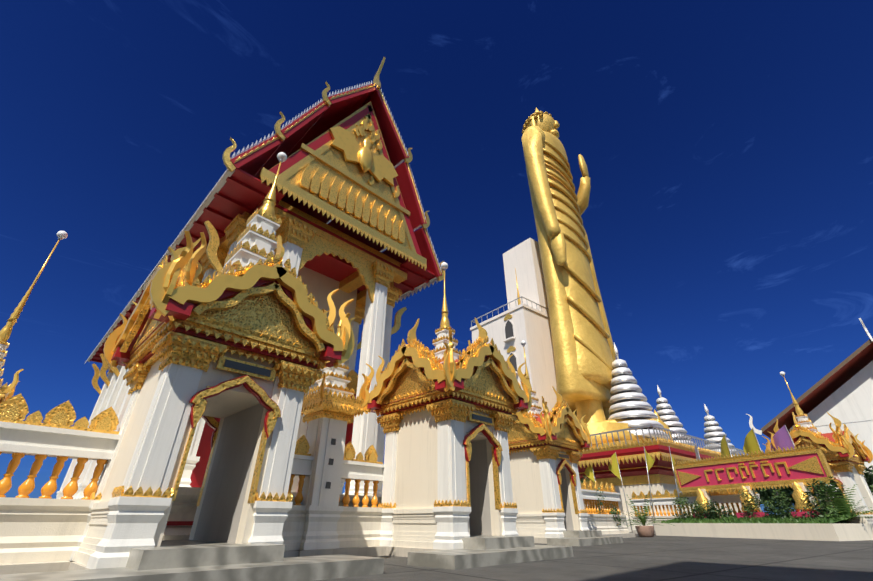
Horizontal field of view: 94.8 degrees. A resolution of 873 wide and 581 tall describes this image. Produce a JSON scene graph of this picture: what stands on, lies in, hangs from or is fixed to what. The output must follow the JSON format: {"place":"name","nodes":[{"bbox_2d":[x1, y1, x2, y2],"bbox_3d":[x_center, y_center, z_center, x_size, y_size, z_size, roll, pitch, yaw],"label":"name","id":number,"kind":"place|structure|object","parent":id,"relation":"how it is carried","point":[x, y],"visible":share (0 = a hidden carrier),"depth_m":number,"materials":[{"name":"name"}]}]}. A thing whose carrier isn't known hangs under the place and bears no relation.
{"place":"outdoors","nodes":[
{"label":"outdoors","id":0,"kind":"place"},
{"bbox_2d":[0,0,872,513],"label":"sky","id":1,"kind":"structure","parent":0,"point":[726,146],"materials":[{"name":"blue"}]},
{"bbox_2d":[470,238,576,415],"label":"tower","id":2,"kind":"structure","parent":0,"point":[525,317],"depth_m":52.70,"materials":[{"name":"white paint"}]},
{"bbox_2d":[316,532,872,580],"bbox_3d":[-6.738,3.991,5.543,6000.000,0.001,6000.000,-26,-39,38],"label":"ground","id":3,"kind":"structure","parent":0,"point":[665,558],"depth_m":7.49,"materials":[{"name":"concrete"}]},
{"bbox_2d":[0,231,67,402],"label":"spire","id":4,"kind":"structure","parent":3,"relation":"on","point":[6,391],"depth_m":13.88,"materials":[{"name":"gold paint"}]},
{"bbox_2d":[0,152,383,580],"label":"gate","id":5,"kind":"structure","parent":3,"relation":"on","point":[245,344],"depth_m":6.67,"materials":[{"name":"paint"}]},
{"bbox_2d":[56,57,443,539],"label":"temple","id":6,"kind":"structure","parent":3,"relation":"on","point":[346,152],"depth_m":16.90,"materials":[{"name":"paint"}]},
{"bbox_2d":[0,393,634,574],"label":"enclosure wall","id":7,"kind":"structure","parent":3,"relation":"on","point":[44,532],"depth_m":6.61,"materials":[{"name":"paint"}]},
{"bbox_2d":[297,319,369,556],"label":"pillar","id":8,"kind":"structure","parent":3,"relation":"on","point":[331,407],"depth_m":9.60,"materials":[{"name":"white paint"}]},
{"bbox_2d":[359,262,573,569],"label":"gate","id":9,"kind":"structure","parent":3,"relation":"on","point":[446,419],"depth_m":10.05,"materials":[{"name":"paint"}]},
{"bbox_2d":[507,340,623,545],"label":"gate","id":10,"kind":"structure","parent":3,"relation":"on","point":[545,454],"depth_m":15.96,"materials":[{"name":"paint"}]},
{"bbox_2d":[584,465,600,507],"bbox_3d":[12.945,16.776,33.291,0.324,5.508,2.705,2,-30,-3],"label":"flag","id":11,"kind":"object","parent":3,"relation":"on","point":[589,472],"visible":0.35,"depth_m":33.78,"materials":[{"name":"yellow fabric"}]},
{"bbox_2d":[579,473,605,513],"bbox_3d":[7.577,10.637,19.952,1.502,2.842,1.460,-26,-39,38],"label":"shrub","id":12,"kind":"object","parent":3,"relation":"on","point":[601,503],"visible":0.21,"depth_m":19.93,"materials":[{"name":"green plant"}]},
{"bbox_2d":[605,504,623,525],"bbox_3d":[8.811,11.710,20.466,1.331,1.493,1.339,-11,-32,19],"label":"plant","id":13,"kind":"object","parent":3,"relation":"on","point":[615,513],"visible":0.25,"depth_m":20.23,"materials":[{"name":"green plant"}]},
{"bbox_2d":[608,452,632,532],"bbox_3d":[14.180,15.537,31.137,0.322,5.508,2.706,-2,-30,3],"label":"flag","id":14,"kind":"object","parent":3,"relation":"on","point":[613,468],"visible":0.88,"depth_m":31.70,"materials":[{"name":"yellow fabric"}]},
{"bbox_2d":[622,495,674,536],"bbox_3d":[10.848,11.879,21.240,2.253,1.972,2.328,1,-30,-2],"label":"palm planter","id":15,"kind":"object","parent":3,"relation":"on","point":[645,531],"visible":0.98,"depth_m":20.84,"materials":[{"name":"ceramic"}]},
{"bbox_2d":[644,447,654,520],"bbox_3d":[14.645,13.280,26.911,0.322,5.208,2.659,-26,-39,38],"label":"flag","id":16,"kind":"object","parent":3,"relation":"on","point":[650,461],"visible":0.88,"depth_m":27.71,"materials":[{"name":"yellow fabric"}]},
{"bbox_2d":[577,425,744,531],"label":"temple base building","id":17,"kind":"structure","parent":3,"relation":"on","point":[630,454],"depth_m":31.78,"materials":[{"name":"white paint"}]},
{"bbox_2d":[521,108,652,444],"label":"buddha statue","id":18,"kind":"object","parent":17,"relation":"on","point":[584,352],"visible":0.96,"depth_m":50.12,"materials":[{"name":"gold metal"}]},
{"bbox_2d":[608,343,668,439],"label":"stupa","id":19,"kind":"object","parent":17,"relation":"on","point":[628,399],"visible":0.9,"depth_m":41.61,"materials":[{"name":"white paint"}]},
{"bbox_2d":[656,385,694,445],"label":"stupa","id":20,"kind":"object","parent":3,"relation":"on","point":[668,417],"visible":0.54,"depth_m":43.50,"materials":[{"name":"white paint"}]},
{"bbox_2d":[669,447,682,513],"bbox_3d":[15.527,12.645,25.606,0.305,5.008,2.633,-21,-36,32],"label":"flag","id":21,"kind":"object","parent":3,"relation":"on","point":[672,460],"visible":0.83,"depth_m":25.71,"materials":[{"name":"silver metal"}]},
{"bbox_2d":[672,496,692,519],"bbox_3d":[14.393,13.077,23.446,1.259,2.095,1.078,3,-30,-6],"label":"shrub","id":22,"kind":"object","parent":3,"relation":"on","point":[681,503],"visible":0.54,"depth_m":23.51,"materials":[{"name":"green plant"}]},
{"bbox_2d":[630,489,762,533],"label":"compound wall","id":23,"kind":"structure","parent":3,"relation":"on","point":[727,497],"depth_m":25.71,"materials":[{"name":"paint"}]},
{"bbox_2d":[690,501,708,519],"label":"shrub","id":24,"kind":"object","parent":3,"relation":"on","point":[697,510],"visible":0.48,"depth_m":22.78,"materials":[{"name":"green plant"}]},
{"bbox_2d":[695,443,711,505],"bbox_3d":[16.404,11.922,24.349,0.304,5.008,2.634,-17,-34,27],"label":"flag","id":25,"kind":"object","parent":3,"relation":"on","point":[697,453],"visible":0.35,"depth_m":25.00,"materials":[{"name":"silver metal"}]},
{"bbox_2d":[702,500,734,519],"bbox_3d":[15.428,12.405,21.997,1.640,1.815,1.278,-2,-30,4],"label":"shrub","id":26,"kind":"object","parent":3,"relation":"on","point":[712,510],"visible":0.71,"depth_m":22.01,"materials":[{"name":"green plant"}]},
{"bbox_2d":[704,404,737,455],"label":"stupa","id":27,"kind":"object","parent":3,"relation":"on","point":[713,430],"visible":0.5,"depth_m":45.21,"materials":[{"name":"white paint"}]},
{"bbox_2d":[721,434,731,457],"bbox_3d":[17.284,11.110,23.137,0.310,5.207,2.664,-13,-32,21],"label":"flag","id":28,"kind":"object","parent":3,"relation":"on","point":[725,449],"visible":0.46,"depth_m":23.95,"materials":[{"name":"yellow fabric"}]},
{"bbox_2d":[738,488,762,518],"bbox_3d":[16.329,11.474,20.769,1.189,2.205,1.206,14,-33,-23],"label":"shrub","id":29,"kind":"object","parent":3,"relation":"on","point":[747,508],"visible":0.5,"depth_m":20.81,"materials":[{"name":"green plant"}]},
{"bbox_2d":[653,444,872,540],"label":"temple sign","id":30,"kind":"object","parent":3,"relation":"on","point":[796,469],"visible":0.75,"depth_m":20.32,"materials":[{"name":"red paint"}]},
{"bbox_2d":[743,428,782,507],"bbox_3d":[18.003,10.402,22.006,0.312,5.308,2.678,-9,-31,15],"label":"flag","id":31,"kind":"object","parent":3,"relation":"on","point":[751,442],"visible":0.5,"depth_m":22.87,"materials":[{"name":"yellow fabric"}]},
{"bbox_2d":[761,500,782,517],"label":"shrub","id":32,"kind":"object","parent":3,"relation":"on","point":[765,507],"visible":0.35,"depth_m":20.04,"materials":[{"name":"green plant"}]},
{"bbox_2d":[768,489,796,518],"bbox_3d":[16.992,10.853,19.591,1.483,2.107,1.363,4,-30,-6],"label":"shrub","id":33,"kind":"object","parent":3,"relation":"on","point":[782,503],"visible":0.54,"depth_m":19.62,"materials":[{"name":"green plant"}]},
{"bbox_2d":[770,425,823,509],"bbox_3d":[18.703,9.766,20.800,0.309,5.208,2.664,-5,-30,9],"label":"flag","id":34,"kind":"object","parent":3,"relation":"on","point":[782,438],"visible":0.38,"depth_m":21.63,"materials":[{"name":"purple fabric"}]},
{"bbox_2d":[747,318,872,488],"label":"monastery hall","id":35,"kind":"structure","parent":3,"relation":"on","point":[842,391],"depth_m":26.45,"materials":[{"name":"white paint"}]},
{"bbox_2d":[762,371,872,522],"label":"gateway","id":36,"kind":"object","parent":3,"relation":"on","point":[846,452],"visible":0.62,"depth_m":20.54,"materials":[{"name":"stone"}]},
{"bbox_2d":[800,479,852,523],"bbox_3d":[17.651,9.939,18.385,1.764,2.490,1.359,-26,-39,38],"label":"shrub","id":37,"kind":"object","parent":3,"relation":"on","point":[824,513],"visible":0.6,"depth_m":18.43,"materials":[{"name":"green plant"}]},
{"bbox_2d":[800,476,872,522],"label":"shrub","id":38,"kind":"object","parent":3,"relation":"on","point":[843,509],"visible":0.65,"depth_m":18.12,"materials":[{"name":"green plant"}]},
{"bbox_2d":[813,498,872,518],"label":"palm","id":39,"kind":"object","parent":3,"relation":"on","point":[836,506],"visible":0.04,"depth_m":19.65,"materials":[{"name":"green plant"}]},
{"bbox_2d":[654,409,671,440],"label":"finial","id":40,"kind":"object","parent":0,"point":[659,420],"visible":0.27,"depth_m":42.18,"materials":[{"name":"gold metal"}]},
{"bbox_2d":[754,487,794,507],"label":"tree","id":41,"kind":"object","parent":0,"point":[764,494],"visible":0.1,"depth_m":83.25,"materials":[{"name":"green plant"}]},
{"bbox_2d":[766,486,793,503],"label":"tree","id":42,"kind":"object","parent":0,"point":[786,491],"visible":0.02,"depth_m":77.17,"materials":[{"name":"green plant"}]},
{"bbox_2d":[830,481,849,511],"bbox_3d":[23.402,11.978,23.263,2.844,3.817,2.778,13,-32,-21],"label":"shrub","id":43,"kind":"object","parent":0,"point":[835,491],"depth_m":22.95,"materials":[{"name":"green plant"}]},
{"bbox_2d":[836,464,872,505],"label":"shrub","id":44,"kind":"object","parent":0,"point":[868,476],"visible":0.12,"depth_m":21.59,"materials":[{"name":"green plant"}]}
]}

